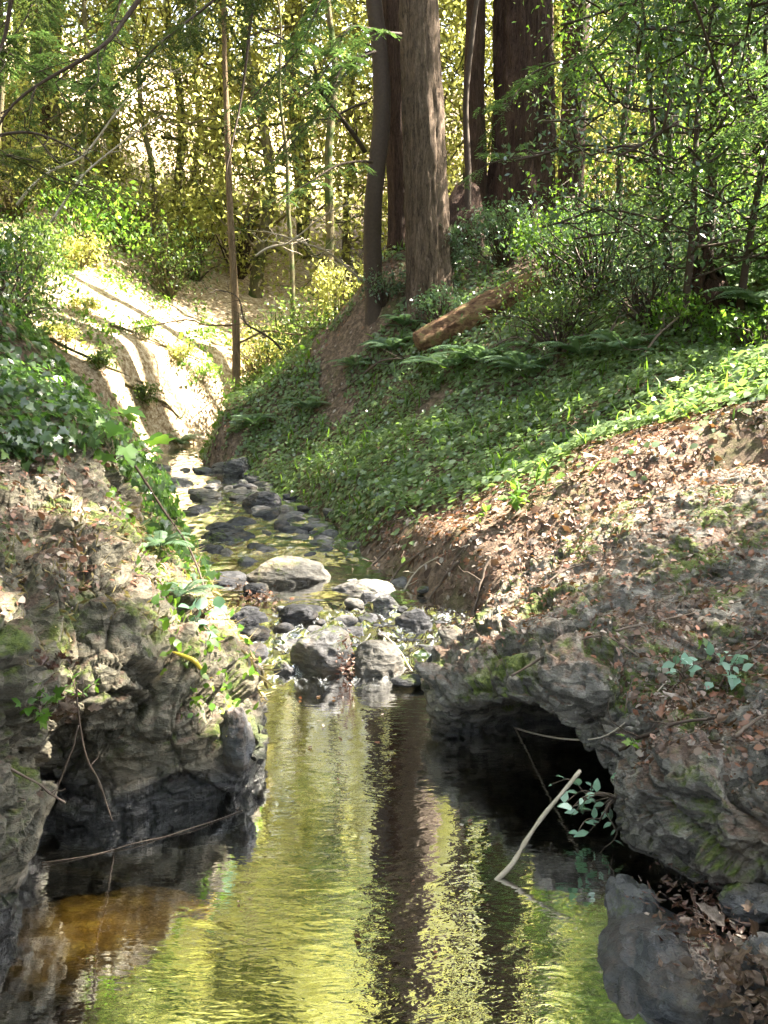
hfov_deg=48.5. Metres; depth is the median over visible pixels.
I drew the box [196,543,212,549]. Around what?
cobble
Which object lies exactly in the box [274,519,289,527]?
cobble
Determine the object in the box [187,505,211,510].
cobble
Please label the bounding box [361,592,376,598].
boulder
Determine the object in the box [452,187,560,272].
shrub
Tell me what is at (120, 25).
hanging branch
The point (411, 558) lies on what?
stick
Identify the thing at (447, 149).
woodland tree
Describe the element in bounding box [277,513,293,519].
cobble
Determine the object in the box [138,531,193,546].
fern
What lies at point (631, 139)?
woodland tree
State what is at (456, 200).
stump
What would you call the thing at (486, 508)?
plant
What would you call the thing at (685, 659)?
plant
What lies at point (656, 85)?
tanoak tree
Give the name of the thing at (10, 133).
hanging branch
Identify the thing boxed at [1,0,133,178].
woodland tree
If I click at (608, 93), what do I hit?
woodland tree
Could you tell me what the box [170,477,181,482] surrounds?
cobble
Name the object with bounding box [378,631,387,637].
cobble
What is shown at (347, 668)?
dead leaves
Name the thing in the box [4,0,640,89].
sky
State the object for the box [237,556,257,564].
cobble
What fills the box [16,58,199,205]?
dead branch
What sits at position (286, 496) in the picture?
cobble
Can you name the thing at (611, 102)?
woodland tree
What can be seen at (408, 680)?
boulder
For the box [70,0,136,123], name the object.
hanging branch
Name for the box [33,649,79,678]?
dead leaves
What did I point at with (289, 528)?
cobble
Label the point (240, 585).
dead leaves
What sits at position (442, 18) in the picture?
woodland tree
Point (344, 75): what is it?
dead branch
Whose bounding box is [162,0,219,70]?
hanging branch
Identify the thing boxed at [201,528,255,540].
boulder
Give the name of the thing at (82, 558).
leaf litter
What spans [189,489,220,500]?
cobble
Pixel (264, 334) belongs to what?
dead branch
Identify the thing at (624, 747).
stick
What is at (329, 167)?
hanging branch
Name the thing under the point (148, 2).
woodland tree
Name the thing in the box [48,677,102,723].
dead leaves
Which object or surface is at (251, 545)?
cobble
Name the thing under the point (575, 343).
fern
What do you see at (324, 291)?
shrub
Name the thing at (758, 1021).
boulder
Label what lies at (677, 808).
rock bank
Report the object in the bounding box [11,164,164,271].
shrub
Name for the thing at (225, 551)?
cobble
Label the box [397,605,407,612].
cobble
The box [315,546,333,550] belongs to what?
cobble
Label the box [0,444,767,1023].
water
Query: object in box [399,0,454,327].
redwood tree
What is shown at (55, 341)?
dead branch
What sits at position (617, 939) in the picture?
bedrock slab
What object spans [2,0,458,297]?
woodland tree
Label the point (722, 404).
stick
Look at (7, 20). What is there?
hanging branch
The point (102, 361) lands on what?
shrub
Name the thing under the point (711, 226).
young redwood
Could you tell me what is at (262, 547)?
cobble
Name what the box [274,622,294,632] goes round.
cobble
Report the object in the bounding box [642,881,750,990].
dead leaves
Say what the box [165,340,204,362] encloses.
shrub
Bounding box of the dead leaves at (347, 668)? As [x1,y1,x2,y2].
[335,629,355,685]
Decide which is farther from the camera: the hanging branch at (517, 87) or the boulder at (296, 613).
the hanging branch at (517, 87)
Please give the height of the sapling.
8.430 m
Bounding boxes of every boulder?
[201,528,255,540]
[211,571,247,586]
[222,456,249,475]
[230,609,267,627]
[240,626,270,640]
[242,491,281,506]
[243,583,268,593]
[245,556,330,585]
[273,660,295,675]
[279,603,317,622]
[290,625,353,675]
[332,579,394,592]
[353,639,404,677]
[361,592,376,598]
[373,593,398,613]
[390,673,421,687]
[394,608,432,628]
[604,874,659,918]
[616,969,638,1019]
[633,925,713,1023]
[718,882,767,926]
[740,932,767,991]
[756,1019,763,1023]
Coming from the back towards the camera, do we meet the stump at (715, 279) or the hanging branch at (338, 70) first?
the hanging branch at (338, 70)
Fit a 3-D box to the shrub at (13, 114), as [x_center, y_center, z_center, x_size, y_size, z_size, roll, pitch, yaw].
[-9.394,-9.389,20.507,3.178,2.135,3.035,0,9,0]
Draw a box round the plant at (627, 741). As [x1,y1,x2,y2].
[616,734,645,750]
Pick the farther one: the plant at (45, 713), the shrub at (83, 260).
the shrub at (83, 260)
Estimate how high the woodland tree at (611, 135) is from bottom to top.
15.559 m
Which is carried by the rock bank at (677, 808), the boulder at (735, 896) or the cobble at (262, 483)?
the boulder at (735, 896)
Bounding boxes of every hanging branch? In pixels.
[0,0,12,71]
[0,0,58,99]
[0,0,141,129]
[0,29,133,115]
[0,108,97,163]
[0,146,150,217]
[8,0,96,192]
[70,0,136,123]
[100,0,270,101]
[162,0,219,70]
[221,0,346,152]
[222,0,275,179]
[252,2,366,153]
[256,34,375,187]
[259,160,373,208]
[281,24,401,122]
[458,142,649,189]
[473,47,649,151]
[551,0,742,89]
[643,61,767,210]
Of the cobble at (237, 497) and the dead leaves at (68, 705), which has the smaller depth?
the dead leaves at (68, 705)
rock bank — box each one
[0,394,270,937]
[414,465,767,889]
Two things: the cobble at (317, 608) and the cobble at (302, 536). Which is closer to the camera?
the cobble at (317, 608)
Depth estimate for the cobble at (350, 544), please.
7.06 m
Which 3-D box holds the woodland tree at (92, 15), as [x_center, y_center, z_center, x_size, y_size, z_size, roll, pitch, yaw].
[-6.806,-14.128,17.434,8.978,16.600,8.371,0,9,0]
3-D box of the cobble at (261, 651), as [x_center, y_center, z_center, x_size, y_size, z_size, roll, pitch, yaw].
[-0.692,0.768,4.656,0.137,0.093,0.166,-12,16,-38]
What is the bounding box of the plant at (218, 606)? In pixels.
[178,596,226,637]
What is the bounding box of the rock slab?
[220,706,255,777]
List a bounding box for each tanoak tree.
[0,0,101,139]
[4,0,207,237]
[19,0,276,269]
[214,0,336,367]
[487,0,767,281]
[493,0,767,329]
[498,0,756,210]
[541,0,767,320]
[564,0,767,226]
[566,0,761,209]
[622,0,767,243]
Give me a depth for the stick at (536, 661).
3.29 m
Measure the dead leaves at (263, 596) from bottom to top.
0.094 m
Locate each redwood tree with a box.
[4,0,66,205]
[363,0,390,325]
[382,0,405,256]
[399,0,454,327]
[463,0,487,246]
[485,0,558,245]
[556,0,589,220]
[561,0,565,73]
[645,0,685,193]
[720,2,740,146]
[723,11,761,151]
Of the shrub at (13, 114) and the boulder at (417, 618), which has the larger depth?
the shrub at (13, 114)
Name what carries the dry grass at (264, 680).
on the rock bank at (158, 754)
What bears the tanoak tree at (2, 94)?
on the ground at (146, 360)
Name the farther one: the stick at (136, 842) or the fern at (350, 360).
the fern at (350, 360)
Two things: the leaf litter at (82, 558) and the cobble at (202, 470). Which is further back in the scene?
the cobble at (202, 470)
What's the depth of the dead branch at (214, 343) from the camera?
16.47 m
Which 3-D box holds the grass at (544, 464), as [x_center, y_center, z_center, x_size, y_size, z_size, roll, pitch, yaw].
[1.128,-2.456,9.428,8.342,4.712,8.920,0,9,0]
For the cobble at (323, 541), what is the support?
on the ground at (146, 360)
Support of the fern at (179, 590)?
on the rock bank at (158, 754)
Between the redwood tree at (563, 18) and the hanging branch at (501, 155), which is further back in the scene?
the redwood tree at (563, 18)
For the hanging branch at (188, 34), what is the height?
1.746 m
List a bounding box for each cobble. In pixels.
[156,464,171,468]
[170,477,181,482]
[174,480,193,485]
[180,468,189,471]
[181,509,199,514]
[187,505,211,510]
[188,488,205,492]
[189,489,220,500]
[194,467,211,472]
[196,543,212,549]
[202,498,217,502]
[203,483,218,488]
[205,522,234,529]
[205,545,223,552]
[206,479,220,483]
[211,462,223,467]
[211,468,221,471]
[220,548,232,554]
[220,587,234,589]
[223,485,233,489]
[226,516,256,524]
[227,489,252,492]
[229,495,245,499]
[233,483,257,488]
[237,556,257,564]
[243,606,258,610]
[245,476,265,482]
[246,627,260,638]
[247,543,260,547]
[249,642,268,660]
[251,506,269,510]
[252,508,278,516]
[253,481,272,485]
[255,544,277,551]
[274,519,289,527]
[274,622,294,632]
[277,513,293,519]
[278,525,298,532]
[279,504,293,513]
[282,494,298,498]
[283,638,297,648]
[287,516,304,520]
[288,511,303,515]
[293,534,308,538]
[294,529,307,532]
[297,505,310,510]
[297,526,313,530]
[304,521,328,526]
[304,552,315,556]
[307,604,322,610]
[307,625,321,631]
[308,518,320,521]
[310,537,334,545]
[313,535,334,538]
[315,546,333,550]
[316,619,325,624]
[319,529,338,535]
[322,508,333,517]
[335,615,357,626]
[343,626,364,635]
[344,598,363,608]
[347,540,360,548]
[358,613,377,621]
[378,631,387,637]
[390,576,406,584]
[390,613,400,618]
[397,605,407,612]
[417,586,428,593]
[417,644,432,656]
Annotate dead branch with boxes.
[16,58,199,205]
[49,323,141,382]
[50,114,170,222]
[109,305,210,360]
[125,381,185,417]
[203,282,281,359]
[210,341,283,373]
[230,50,371,138]
[250,101,370,189]
[252,226,362,281]
[255,197,362,256]
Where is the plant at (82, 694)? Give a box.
[65,667,99,697]
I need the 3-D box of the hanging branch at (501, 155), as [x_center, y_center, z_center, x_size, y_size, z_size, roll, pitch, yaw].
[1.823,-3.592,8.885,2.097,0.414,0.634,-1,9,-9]
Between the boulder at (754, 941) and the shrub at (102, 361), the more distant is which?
the shrub at (102, 361)
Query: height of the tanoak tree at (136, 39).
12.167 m
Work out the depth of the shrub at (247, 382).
13.96 m
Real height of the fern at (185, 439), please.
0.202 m
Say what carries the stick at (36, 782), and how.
on the rock bank at (158, 754)
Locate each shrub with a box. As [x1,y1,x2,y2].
[0,104,104,223]
[0,204,99,334]
[0,213,92,285]
[0,227,59,312]
[0,247,83,342]
[1,75,40,149]
[2,48,70,175]
[3,89,136,196]
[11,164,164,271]
[32,90,170,193]
[42,320,87,346]
[46,229,110,273]
[64,290,102,312]
[69,133,193,252]
[83,343,122,371]
[101,217,222,310]
[120,313,162,339]
[122,146,278,284]
[133,381,164,407]
[135,109,244,212]
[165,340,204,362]
[170,156,312,279]
[187,356,223,383]
[217,319,303,378]
[217,367,263,399]
[240,280,345,381]
[297,247,363,320]
[356,265,405,306]
[410,281,470,321]
[440,218,473,284]
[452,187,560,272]
[461,258,638,355]
[494,186,634,294]
[497,164,685,305]
[555,153,616,201]
[559,93,647,207]
[563,219,724,327]
[633,281,738,338]
[642,152,767,269]
[683,278,767,348]
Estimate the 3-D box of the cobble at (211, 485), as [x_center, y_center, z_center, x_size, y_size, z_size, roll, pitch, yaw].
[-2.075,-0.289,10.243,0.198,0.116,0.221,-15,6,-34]
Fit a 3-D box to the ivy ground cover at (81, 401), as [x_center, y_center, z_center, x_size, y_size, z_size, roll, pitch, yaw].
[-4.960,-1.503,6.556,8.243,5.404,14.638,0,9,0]
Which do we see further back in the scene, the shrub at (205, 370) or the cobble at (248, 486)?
the shrub at (205, 370)
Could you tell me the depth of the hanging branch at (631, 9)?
7.12 m
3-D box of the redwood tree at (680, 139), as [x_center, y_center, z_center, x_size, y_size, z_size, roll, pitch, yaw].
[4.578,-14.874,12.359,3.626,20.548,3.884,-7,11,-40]
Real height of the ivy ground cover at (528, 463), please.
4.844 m
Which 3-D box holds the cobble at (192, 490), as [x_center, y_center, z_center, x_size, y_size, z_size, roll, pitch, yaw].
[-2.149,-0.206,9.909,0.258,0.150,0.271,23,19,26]
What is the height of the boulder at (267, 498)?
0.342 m
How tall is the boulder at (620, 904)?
0.186 m
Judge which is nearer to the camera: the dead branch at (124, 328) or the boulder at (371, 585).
the boulder at (371, 585)
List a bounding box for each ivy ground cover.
[0,279,221,582]
[198,171,767,562]
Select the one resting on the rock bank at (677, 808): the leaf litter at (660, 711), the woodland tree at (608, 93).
the leaf litter at (660, 711)
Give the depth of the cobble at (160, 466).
11.88 m
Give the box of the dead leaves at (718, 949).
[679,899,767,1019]
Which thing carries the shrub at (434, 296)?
on the ground at (146, 360)
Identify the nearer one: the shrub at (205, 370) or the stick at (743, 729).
the stick at (743, 729)
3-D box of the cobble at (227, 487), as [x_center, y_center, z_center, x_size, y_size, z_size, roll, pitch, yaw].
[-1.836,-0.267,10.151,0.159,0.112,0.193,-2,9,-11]
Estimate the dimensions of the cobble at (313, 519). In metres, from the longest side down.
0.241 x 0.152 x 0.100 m
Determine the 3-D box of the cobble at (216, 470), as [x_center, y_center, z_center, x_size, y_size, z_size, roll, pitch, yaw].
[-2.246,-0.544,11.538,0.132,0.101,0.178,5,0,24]
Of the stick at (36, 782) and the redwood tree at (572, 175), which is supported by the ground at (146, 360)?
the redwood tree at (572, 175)
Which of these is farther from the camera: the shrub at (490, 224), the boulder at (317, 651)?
the shrub at (490, 224)
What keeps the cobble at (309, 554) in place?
in the water
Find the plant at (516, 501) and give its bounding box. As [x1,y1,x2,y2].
[497,479,529,510]
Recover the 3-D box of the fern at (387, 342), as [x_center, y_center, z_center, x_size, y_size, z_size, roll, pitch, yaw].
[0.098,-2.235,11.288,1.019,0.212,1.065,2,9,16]
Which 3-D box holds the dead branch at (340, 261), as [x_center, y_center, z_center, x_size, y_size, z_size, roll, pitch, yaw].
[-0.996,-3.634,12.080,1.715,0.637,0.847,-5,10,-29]
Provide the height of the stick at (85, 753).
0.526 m
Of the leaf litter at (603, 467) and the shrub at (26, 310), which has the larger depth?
the shrub at (26, 310)
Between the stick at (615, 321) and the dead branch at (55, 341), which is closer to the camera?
the stick at (615, 321)
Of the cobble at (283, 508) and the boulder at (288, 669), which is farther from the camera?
the cobble at (283, 508)
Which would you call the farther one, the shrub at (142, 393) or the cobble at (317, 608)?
the shrub at (142, 393)
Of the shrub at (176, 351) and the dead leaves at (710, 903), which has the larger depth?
the shrub at (176, 351)
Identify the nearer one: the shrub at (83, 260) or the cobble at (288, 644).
the cobble at (288, 644)
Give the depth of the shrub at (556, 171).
24.59 m
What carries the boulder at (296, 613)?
in the water
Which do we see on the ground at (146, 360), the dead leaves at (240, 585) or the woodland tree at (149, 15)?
the woodland tree at (149, 15)
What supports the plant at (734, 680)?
on the rock bank at (677, 808)
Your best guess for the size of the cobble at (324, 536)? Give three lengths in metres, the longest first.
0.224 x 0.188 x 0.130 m
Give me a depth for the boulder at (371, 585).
5.75 m
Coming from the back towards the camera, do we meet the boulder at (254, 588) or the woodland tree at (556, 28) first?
the woodland tree at (556, 28)
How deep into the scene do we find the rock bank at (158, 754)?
3.01 m
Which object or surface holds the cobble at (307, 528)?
on the ground at (146, 360)
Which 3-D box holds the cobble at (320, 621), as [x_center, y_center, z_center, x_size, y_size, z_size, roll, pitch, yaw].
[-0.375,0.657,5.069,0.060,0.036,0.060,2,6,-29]
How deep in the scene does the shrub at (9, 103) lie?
19.87 m
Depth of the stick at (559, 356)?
9.07 m
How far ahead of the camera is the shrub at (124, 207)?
18.52 m
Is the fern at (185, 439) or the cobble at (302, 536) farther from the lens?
the fern at (185, 439)
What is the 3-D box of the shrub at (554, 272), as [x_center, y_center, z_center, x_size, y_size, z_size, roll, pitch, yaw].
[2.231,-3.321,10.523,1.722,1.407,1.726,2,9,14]
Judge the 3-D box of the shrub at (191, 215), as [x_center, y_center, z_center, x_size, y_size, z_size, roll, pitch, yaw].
[-4.318,-6.447,19.215,3.276,2.716,3.505,3,9,20]
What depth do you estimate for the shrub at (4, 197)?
16.56 m
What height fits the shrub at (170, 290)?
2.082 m
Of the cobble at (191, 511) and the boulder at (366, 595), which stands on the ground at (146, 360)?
the cobble at (191, 511)
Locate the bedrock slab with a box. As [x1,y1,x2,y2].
[597,906,753,1023]
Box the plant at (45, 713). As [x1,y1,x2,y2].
[11,683,65,729]
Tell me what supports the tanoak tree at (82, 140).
on the ground at (146, 360)
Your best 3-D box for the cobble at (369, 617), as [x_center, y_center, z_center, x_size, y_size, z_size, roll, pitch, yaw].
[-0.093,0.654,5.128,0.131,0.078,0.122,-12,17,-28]
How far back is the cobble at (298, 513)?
8.50 m
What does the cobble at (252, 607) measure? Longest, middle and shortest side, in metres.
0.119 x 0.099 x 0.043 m
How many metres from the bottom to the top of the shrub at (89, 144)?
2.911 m
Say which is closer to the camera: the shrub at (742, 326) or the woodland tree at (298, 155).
the shrub at (742, 326)
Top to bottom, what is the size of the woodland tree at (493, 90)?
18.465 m
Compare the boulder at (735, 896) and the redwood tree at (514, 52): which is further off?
the redwood tree at (514, 52)
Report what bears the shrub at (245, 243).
on the ground at (146, 360)
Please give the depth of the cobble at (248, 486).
10.09 m
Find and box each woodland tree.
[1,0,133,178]
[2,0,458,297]
[3,0,238,224]
[4,0,206,99]
[4,2,231,122]
[5,0,68,123]
[5,0,325,235]
[8,0,344,185]
[74,0,323,183]
[81,0,371,191]
[116,0,485,259]
[153,0,440,216]
[157,2,333,163]
[169,0,387,357]
[178,0,490,276]
[184,0,649,259]
[218,0,585,286]
[219,0,635,183]
[321,3,555,246]
[342,0,641,166]
[440,0,653,182]
[442,1,690,191]
[443,1,649,173]
[455,0,710,209]
[556,0,727,194]
[559,17,699,147]
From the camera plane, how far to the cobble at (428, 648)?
4.68 m
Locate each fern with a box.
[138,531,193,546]
[160,579,224,596]
[169,434,204,444]
[230,413,278,423]
[279,396,330,407]
[327,354,370,367]
[357,335,412,350]
[379,314,426,327]
[396,350,469,366]
[427,341,535,363]
[478,351,564,370]
[531,336,621,357]
[577,329,666,351]
[682,251,767,282]
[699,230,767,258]
[699,286,767,306]
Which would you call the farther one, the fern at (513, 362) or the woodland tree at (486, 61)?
the woodland tree at (486, 61)
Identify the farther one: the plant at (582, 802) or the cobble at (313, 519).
the cobble at (313, 519)
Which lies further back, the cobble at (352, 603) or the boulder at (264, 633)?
the cobble at (352, 603)
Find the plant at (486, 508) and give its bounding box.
[474,504,490,522]
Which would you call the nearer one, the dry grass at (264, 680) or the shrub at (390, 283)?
the dry grass at (264, 680)
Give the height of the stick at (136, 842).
0.009 m
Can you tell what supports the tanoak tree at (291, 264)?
on the ground at (146, 360)
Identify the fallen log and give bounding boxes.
[412,271,544,355]
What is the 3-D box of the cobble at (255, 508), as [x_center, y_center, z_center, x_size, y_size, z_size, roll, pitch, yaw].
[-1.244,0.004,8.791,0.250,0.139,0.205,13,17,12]
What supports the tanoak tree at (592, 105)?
on the ground at (146, 360)
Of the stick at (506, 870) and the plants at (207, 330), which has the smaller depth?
the stick at (506, 870)
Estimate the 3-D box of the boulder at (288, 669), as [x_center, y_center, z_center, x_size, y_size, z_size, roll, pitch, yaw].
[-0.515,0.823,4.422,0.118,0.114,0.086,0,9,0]
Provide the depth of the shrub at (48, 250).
14.13 m
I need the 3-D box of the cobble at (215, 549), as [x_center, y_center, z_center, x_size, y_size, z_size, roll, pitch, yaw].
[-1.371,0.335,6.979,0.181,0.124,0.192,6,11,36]
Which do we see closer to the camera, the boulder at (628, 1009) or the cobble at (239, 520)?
the boulder at (628, 1009)
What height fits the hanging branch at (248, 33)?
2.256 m
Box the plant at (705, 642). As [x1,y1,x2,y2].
[698,638,723,659]
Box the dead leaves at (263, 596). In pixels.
[232,589,293,606]
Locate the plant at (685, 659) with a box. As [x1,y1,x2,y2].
[661,641,714,678]
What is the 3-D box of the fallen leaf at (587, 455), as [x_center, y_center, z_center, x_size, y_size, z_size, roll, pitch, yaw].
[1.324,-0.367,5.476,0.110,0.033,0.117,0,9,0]
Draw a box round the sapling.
[463,0,478,209]
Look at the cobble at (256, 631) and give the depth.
4.83 m
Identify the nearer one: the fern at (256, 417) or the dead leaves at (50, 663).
the dead leaves at (50, 663)
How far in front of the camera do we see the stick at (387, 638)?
4.57 m
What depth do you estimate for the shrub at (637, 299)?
8.67 m
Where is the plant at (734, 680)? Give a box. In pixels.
[704,650,753,689]
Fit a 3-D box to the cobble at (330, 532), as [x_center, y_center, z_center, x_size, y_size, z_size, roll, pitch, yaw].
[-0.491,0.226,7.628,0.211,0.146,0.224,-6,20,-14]
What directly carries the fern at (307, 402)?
on the ground at (146, 360)
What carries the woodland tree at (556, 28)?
on the ground at (146, 360)
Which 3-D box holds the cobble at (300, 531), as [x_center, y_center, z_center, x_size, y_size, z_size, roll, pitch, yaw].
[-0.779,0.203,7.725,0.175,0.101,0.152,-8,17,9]
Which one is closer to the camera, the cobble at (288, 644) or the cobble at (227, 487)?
the cobble at (288, 644)
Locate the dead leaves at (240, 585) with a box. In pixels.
[227,581,274,586]
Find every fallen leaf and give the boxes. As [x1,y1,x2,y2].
[583,452,598,457]
[667,376,681,380]
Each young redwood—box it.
[521,0,640,262]
[587,1,767,276]
[610,2,767,290]
[641,1,676,292]
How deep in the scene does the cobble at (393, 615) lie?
5.15 m
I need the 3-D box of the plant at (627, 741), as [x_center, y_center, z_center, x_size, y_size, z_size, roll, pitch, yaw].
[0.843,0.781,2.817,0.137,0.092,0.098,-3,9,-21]
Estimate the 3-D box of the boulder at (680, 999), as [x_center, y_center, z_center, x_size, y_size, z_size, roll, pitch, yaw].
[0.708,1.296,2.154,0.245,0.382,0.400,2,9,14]
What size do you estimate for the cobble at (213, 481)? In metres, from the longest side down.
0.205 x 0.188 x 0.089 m
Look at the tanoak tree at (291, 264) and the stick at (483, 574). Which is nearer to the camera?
the stick at (483, 574)
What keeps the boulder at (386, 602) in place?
in the water
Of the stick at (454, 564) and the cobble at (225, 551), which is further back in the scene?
the cobble at (225, 551)
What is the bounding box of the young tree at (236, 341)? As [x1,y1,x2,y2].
[135,0,332,391]
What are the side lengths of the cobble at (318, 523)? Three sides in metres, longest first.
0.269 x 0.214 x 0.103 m
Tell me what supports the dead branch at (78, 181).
on the ground at (146, 360)
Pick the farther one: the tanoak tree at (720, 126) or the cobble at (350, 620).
the tanoak tree at (720, 126)
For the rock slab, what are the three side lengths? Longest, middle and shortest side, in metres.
0.301 x 0.268 x 0.146 m
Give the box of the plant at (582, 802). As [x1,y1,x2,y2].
[549,773,622,851]
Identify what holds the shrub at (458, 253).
on the ground at (146, 360)
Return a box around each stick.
[0,760,65,802]
[41,810,242,862]
[58,725,79,785]
[76,684,112,820]
[134,466,205,626]
[342,346,416,390]
[351,546,390,567]
[381,633,412,670]
[390,545,431,579]
[404,544,468,588]
[417,549,462,598]
[459,556,495,613]
[476,311,551,353]
[494,769,580,879]
[511,634,639,676]
[514,681,666,740]
[538,321,596,372]
[543,551,631,586]
[589,259,658,367]
[597,282,653,333]
[607,700,719,751]
[615,598,747,631]
[617,286,698,365]
[708,396,750,410]
[719,630,767,688]
[733,710,767,738]
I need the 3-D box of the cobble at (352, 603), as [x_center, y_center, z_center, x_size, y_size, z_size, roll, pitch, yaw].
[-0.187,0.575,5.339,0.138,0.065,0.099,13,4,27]
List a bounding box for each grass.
[0,497,282,715]
[191,170,767,544]
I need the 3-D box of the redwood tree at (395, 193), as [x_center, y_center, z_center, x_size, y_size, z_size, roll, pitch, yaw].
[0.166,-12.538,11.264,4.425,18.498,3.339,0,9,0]
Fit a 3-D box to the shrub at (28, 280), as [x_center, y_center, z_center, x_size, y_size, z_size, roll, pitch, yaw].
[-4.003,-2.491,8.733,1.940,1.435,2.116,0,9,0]
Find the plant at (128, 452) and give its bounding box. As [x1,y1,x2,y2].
[83,405,177,467]
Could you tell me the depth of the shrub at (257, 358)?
16.87 m
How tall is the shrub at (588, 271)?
1.679 m
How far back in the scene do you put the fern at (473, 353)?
9.75 m
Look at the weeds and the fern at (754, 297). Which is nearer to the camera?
the weeds
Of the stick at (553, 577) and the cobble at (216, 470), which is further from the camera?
the cobble at (216, 470)
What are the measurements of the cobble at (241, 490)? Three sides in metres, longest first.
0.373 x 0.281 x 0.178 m
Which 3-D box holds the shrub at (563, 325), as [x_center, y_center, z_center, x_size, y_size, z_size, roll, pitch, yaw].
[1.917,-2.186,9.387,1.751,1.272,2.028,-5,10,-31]
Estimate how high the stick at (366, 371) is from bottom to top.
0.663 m
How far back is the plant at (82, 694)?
2.77 m
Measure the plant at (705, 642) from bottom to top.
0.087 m
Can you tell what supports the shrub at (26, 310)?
on the ground at (146, 360)
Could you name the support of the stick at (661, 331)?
on the ground at (146, 360)
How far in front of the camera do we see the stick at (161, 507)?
3.96 m
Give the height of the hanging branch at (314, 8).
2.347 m
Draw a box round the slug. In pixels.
[172,651,212,678]
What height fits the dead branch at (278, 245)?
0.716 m
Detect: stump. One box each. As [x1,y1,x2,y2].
[449,181,485,258]
[689,222,735,325]
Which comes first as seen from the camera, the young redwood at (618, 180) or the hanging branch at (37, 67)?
the hanging branch at (37, 67)
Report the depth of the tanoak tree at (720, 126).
8.65 m
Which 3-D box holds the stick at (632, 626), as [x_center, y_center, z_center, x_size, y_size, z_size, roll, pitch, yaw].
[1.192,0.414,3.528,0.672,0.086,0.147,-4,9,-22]
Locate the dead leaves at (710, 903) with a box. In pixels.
[623,862,760,961]
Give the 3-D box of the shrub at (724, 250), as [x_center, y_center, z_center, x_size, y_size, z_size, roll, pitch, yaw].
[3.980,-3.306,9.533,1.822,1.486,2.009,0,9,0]
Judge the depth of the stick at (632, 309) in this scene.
8.87 m
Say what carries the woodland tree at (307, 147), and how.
on the ground at (146, 360)
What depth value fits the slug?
3.10 m
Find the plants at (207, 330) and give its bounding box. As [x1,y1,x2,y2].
[0,201,335,452]
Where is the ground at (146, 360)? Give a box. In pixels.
[0,18,767,1023]
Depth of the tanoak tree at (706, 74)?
9.90 m
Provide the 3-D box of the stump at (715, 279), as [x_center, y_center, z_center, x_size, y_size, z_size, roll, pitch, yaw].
[3.288,-2.340,8.515,0.542,1.121,0.536,8,12,44]
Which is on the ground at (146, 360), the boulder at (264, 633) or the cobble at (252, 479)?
the cobble at (252, 479)
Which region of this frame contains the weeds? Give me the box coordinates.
[105,486,261,722]
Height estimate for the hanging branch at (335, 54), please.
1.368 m
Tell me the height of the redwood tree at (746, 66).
19.539 m
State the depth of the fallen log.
10.75 m
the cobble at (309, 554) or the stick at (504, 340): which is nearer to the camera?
the cobble at (309, 554)
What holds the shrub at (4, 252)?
on the ground at (146, 360)
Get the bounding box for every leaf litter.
[0,394,194,622]
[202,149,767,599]
[364,377,767,612]
[436,459,767,802]
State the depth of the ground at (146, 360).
11.95 m
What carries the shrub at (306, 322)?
on the ground at (146, 360)
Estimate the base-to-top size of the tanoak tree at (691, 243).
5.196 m
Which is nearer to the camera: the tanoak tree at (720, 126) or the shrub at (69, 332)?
the tanoak tree at (720, 126)
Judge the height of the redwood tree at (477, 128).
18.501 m
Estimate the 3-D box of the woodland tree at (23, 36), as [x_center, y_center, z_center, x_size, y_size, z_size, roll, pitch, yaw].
[-10.900,-24.888,23.496,13.691,28.469,14.884,-5,10,-32]
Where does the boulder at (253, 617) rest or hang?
in the water
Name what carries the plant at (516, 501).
on the ground at (146, 360)
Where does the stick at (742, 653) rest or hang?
on the rock bank at (677, 808)
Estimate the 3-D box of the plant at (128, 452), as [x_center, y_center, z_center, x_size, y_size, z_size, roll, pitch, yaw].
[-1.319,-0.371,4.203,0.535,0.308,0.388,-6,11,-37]
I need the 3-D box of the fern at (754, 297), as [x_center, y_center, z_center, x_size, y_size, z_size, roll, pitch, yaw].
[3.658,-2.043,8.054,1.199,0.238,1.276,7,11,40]
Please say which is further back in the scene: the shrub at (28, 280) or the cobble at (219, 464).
the cobble at (219, 464)
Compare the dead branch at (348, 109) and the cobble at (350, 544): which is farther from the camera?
the dead branch at (348, 109)
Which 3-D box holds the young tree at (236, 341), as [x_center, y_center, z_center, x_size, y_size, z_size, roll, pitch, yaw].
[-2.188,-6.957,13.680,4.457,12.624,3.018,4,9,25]
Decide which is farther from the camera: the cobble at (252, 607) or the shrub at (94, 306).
the shrub at (94, 306)
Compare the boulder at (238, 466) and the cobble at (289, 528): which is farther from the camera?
the boulder at (238, 466)
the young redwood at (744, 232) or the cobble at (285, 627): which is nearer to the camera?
the cobble at (285, 627)
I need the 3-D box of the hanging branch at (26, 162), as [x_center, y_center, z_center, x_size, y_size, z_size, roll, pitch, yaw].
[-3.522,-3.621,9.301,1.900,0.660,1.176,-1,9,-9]
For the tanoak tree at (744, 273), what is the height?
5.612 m
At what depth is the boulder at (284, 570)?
5.97 m
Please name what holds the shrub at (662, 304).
on the ground at (146, 360)
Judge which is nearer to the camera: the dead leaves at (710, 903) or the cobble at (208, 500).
the dead leaves at (710, 903)

